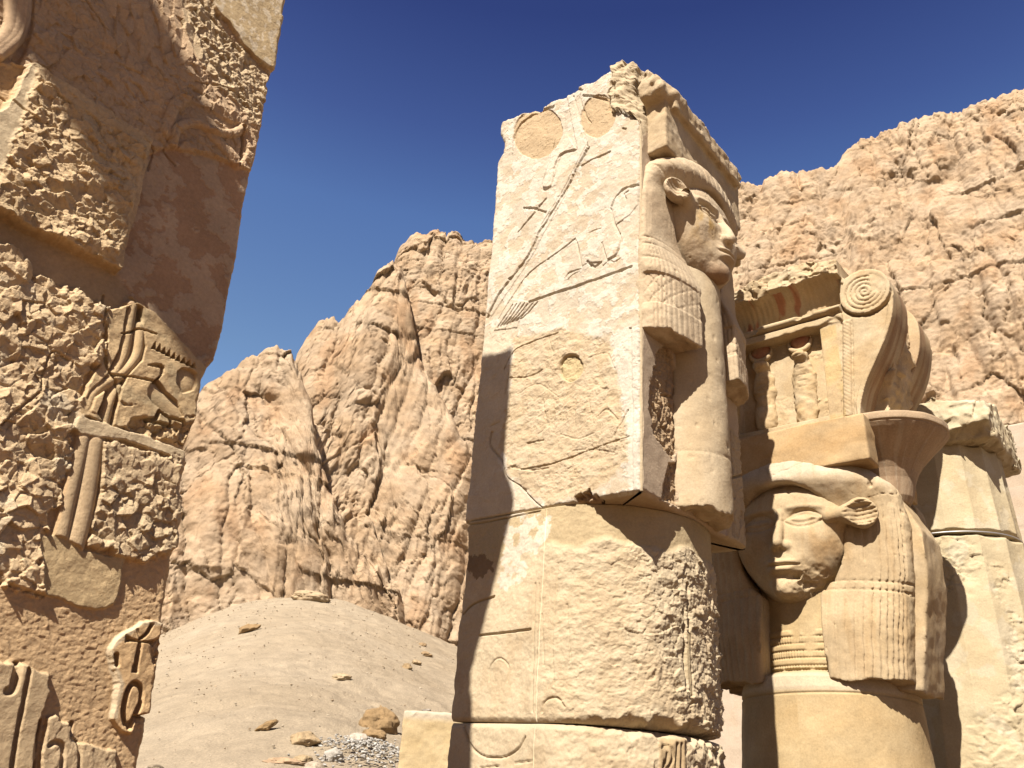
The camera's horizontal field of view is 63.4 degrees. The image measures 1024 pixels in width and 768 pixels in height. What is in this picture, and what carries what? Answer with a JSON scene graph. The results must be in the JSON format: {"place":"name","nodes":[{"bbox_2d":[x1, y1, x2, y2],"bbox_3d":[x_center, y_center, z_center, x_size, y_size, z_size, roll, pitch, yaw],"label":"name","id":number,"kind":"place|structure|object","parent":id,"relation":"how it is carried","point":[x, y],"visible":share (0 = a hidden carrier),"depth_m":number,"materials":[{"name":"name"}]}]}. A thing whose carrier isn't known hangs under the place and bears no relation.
{"place":"outdoors","nodes":[
{"label":"outdoors","id":0,"kind":"place"},
{"bbox_2d":[0,0,284,767],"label":"carved pillar","id":1,"kind":"structure","parent":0,"point":[129,133],"depth_m":3.27,"materials":[{"name":"stone"}]},
{"bbox_2d":[161,345,406,634],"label":"cliff","id":2,"kind":"structure","parent":0,"point":[261,518],"depth_m":108.38,"materials":[{"name":"beige stone"}]},
{"bbox_2d":[136,597,456,767],"bbox_3d":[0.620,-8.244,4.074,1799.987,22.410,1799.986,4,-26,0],"label":"ground","id":3,"kind":"structure","parent":0,"point":[205,736],"depth_m":36.94,"materials":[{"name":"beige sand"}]},
{"bbox_2d":[148,764,163,767],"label":"boulder","id":4,"kind":"object","parent":3,"relation":"on","point":[155,766],"visible":1,"depth_m":19.57,"materials":[{"name":"beige stone"}]},
{"bbox_2d":[238,624,260,634],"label":"boulder","id":5,"kind":"object","parent":3,"relation":"on","point":[246,628],"visible":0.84,"depth_m":52.81,"materials":[{"name":"beige stone"}]},
{"bbox_2d":[254,719,278,730],"bbox_3d":[-6.939,9.684,23.446,0.711,0.261,0.394,-23,-16,-25],"label":"boulder","id":6,"kind":"object","parent":3,"relation":"on","point":[268,725],"visible":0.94,"depth_m":23.32,"materials":[{"name":"beige stone"}]},
{"bbox_2d":[262,757,307,764],"bbox_3d":[-5.446,9.093,19.963,1.106,0.202,0.691,10,-27,-11],"label":"boulder","id":7,"kind":"object","parent":3,"relation":"on","point":[282,760],"visible":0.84,"depth_m":19.80,"materials":[{"name":"beige stone"}]},
{"bbox_2d":[293,754,312,765],"bbox_3d":[-5.080,9.138,20.073,0.411,0.314,0.504,-13,-31,31],"label":"boulder","id":8,"kind":"object","parent":3,"relation":"on","point":[303,758],"visible":0.62,"depth_m":19.97,"materials":[{"name":"beige stone"}]},
{"bbox_2d":[290,731,321,746],"bbox_3d":[-5.511,9.538,22.166,0.850,0.508,0.650,9,-27,-10],"label":"boulder","id":9,"kind":"object","parent":3,"relation":"on","point":[307,738],"visible":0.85,"depth_m":22.00,"materials":[{"name":"beige stone"}]},
{"bbox_2d":[291,590,330,602],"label":"boulder","id":10,"kind":"object","parent":3,"relation":"on","point":[314,596],"visible":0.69,"depth_m":75.99,"materials":[{"name":"beige stone"}]},
{"bbox_2d":[304,761,323,767],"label":"boulder","id":11,"kind":"object","parent":3,"relation":"on","point":[312,764],"visible":1,"depth_m":19.52,"materials":[{"name":"beige stone"}]},
{"bbox_2d":[323,746,343,761],"bbox_3d":[-4.522,9.492,21.090,0.537,0.503,0.476,24,-32,-34],"label":"boulder","id":12,"kind":"object","parent":3,"relation":"on","point":[330,754],"visible":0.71,"depth_m":20.96,"materials":[{"name":"white stone"}]},
{"bbox_2d":[332,673,351,680],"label":"boulder","id":13,"kind":"object","parent":3,"relation":"on","point":[341,676],"visible":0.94,"depth_m":36.77,"materials":[{"name":"beige stone"}]},
{"bbox_2d":[287,731,399,767],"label":"rubble","id":14,"kind":"object","parent":3,"relation":"on","point":[375,744],"visible":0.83,"depth_m":21.76,"materials":[{"name":"grey gravel"}]},
{"bbox_2d":[347,732,367,746],"bbox_3d":[-4.301,9.917,23.016,0.618,0.470,0.556,8,-26,-7],"label":"boulder","id":15,"kind":"object","parent":3,"relation":"on","point":[357,735],"visible":0.51,"depth_m":22.90,"materials":[{"name":"white stone"}]},
{"bbox_2d":[362,727,386,740],"bbox_3d":[-4.011,10.253,24.140,0.756,0.491,0.634,7,-26,-6],"label":"boulder","id":16,"kind":"object","parent":3,"relation":"on","point":[372,732],"visible":0.49,"depth_m":23.97,"materials":[{"name":"beige stone"}]},
{"bbox_2d":[358,705,399,734],"bbox_3d":[-4.257,10.912,26.566,1.315,1.187,1.257,7,-26,-6],"label":"boulder","id":17,"kind":"object","parent":3,"relation":"on","point":[386,720],"visible":0.72,"depth_m":26.25,"materials":[{"name":"beige stone"}]},
{"bbox_2d":[402,663,412,669],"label":"boulder","id":18,"kind":"object","parent":3,"relation":"on","point":[408,666],"visible":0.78,"depth_m":47.22,"materials":[{"name":"beige stone"}]},
{"bbox_2d":[411,659,421,664],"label":"boulder","id":19,"kind":"object","parent":3,"relation":"on","point":[416,662],"visible":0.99,"depth_m":52.20,"materials":[{"name":"beige stone"}]},
{"bbox_2d":[421,651,432,656],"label":"boulder","id":20,"kind":"object","parent":3,"relation":"on","point":[426,654],"visible":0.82,"depth_m":58.84,"materials":[{"name":"beige stone"}]},
{"bbox_2d":[710,422,1023,767],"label":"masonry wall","id":21,"kind":"structure","parent":3,"relation":"on","point":[729,740],"depth_m":13.49,"materials":[{"name":"stone"}]},
{"bbox_2d":[914,397,1023,767],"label":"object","id":22,"kind":"structure","parent":3,"relation":"on","point":[975,716],"depth_m":8.34,"materials":[{"name":"stone"}]},
{"bbox_2d":[295,260,471,645],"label":"cliff","id":23,"kind":"structure","parent":0,"point":[395,452],"depth_m":127.26,"materials":[{"name":"beige stone"}]},
{"bbox_2d":[398,710,458,767],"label":"stone block","id":24,"kind":"structure","parent":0,"point":[425,739],"depth_m":9.25,"materials":[{"name":"stone"}]},
{"bbox_2d":[447,60,748,767],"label":"goddess pillar","id":25,"kind":"structure","parent":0,"point":[605,510],"depth_m":6.34,"materials":[{"name":"stone"}]},
{"bbox_2d":[199,0,1023,392],"label":"sky","id":26,"kind":"structure","parent":0,"point":[382,120],"materials":[{"name":"blue"}]},
{"bbox_2d":[394,89,1023,451],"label":"cliff","id":27,"kind":"structure","parent":0,"point":[924,214],"depth_m":147.39,"materials":[{"name":"beige stone"}]},
{"bbox_2d":[712,259,949,767],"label":"goddess column","id":28,"kind":"structure","parent":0,"point":[831,601],"depth_m":7.54,"materials":[{"name":"stone"}]}
]}

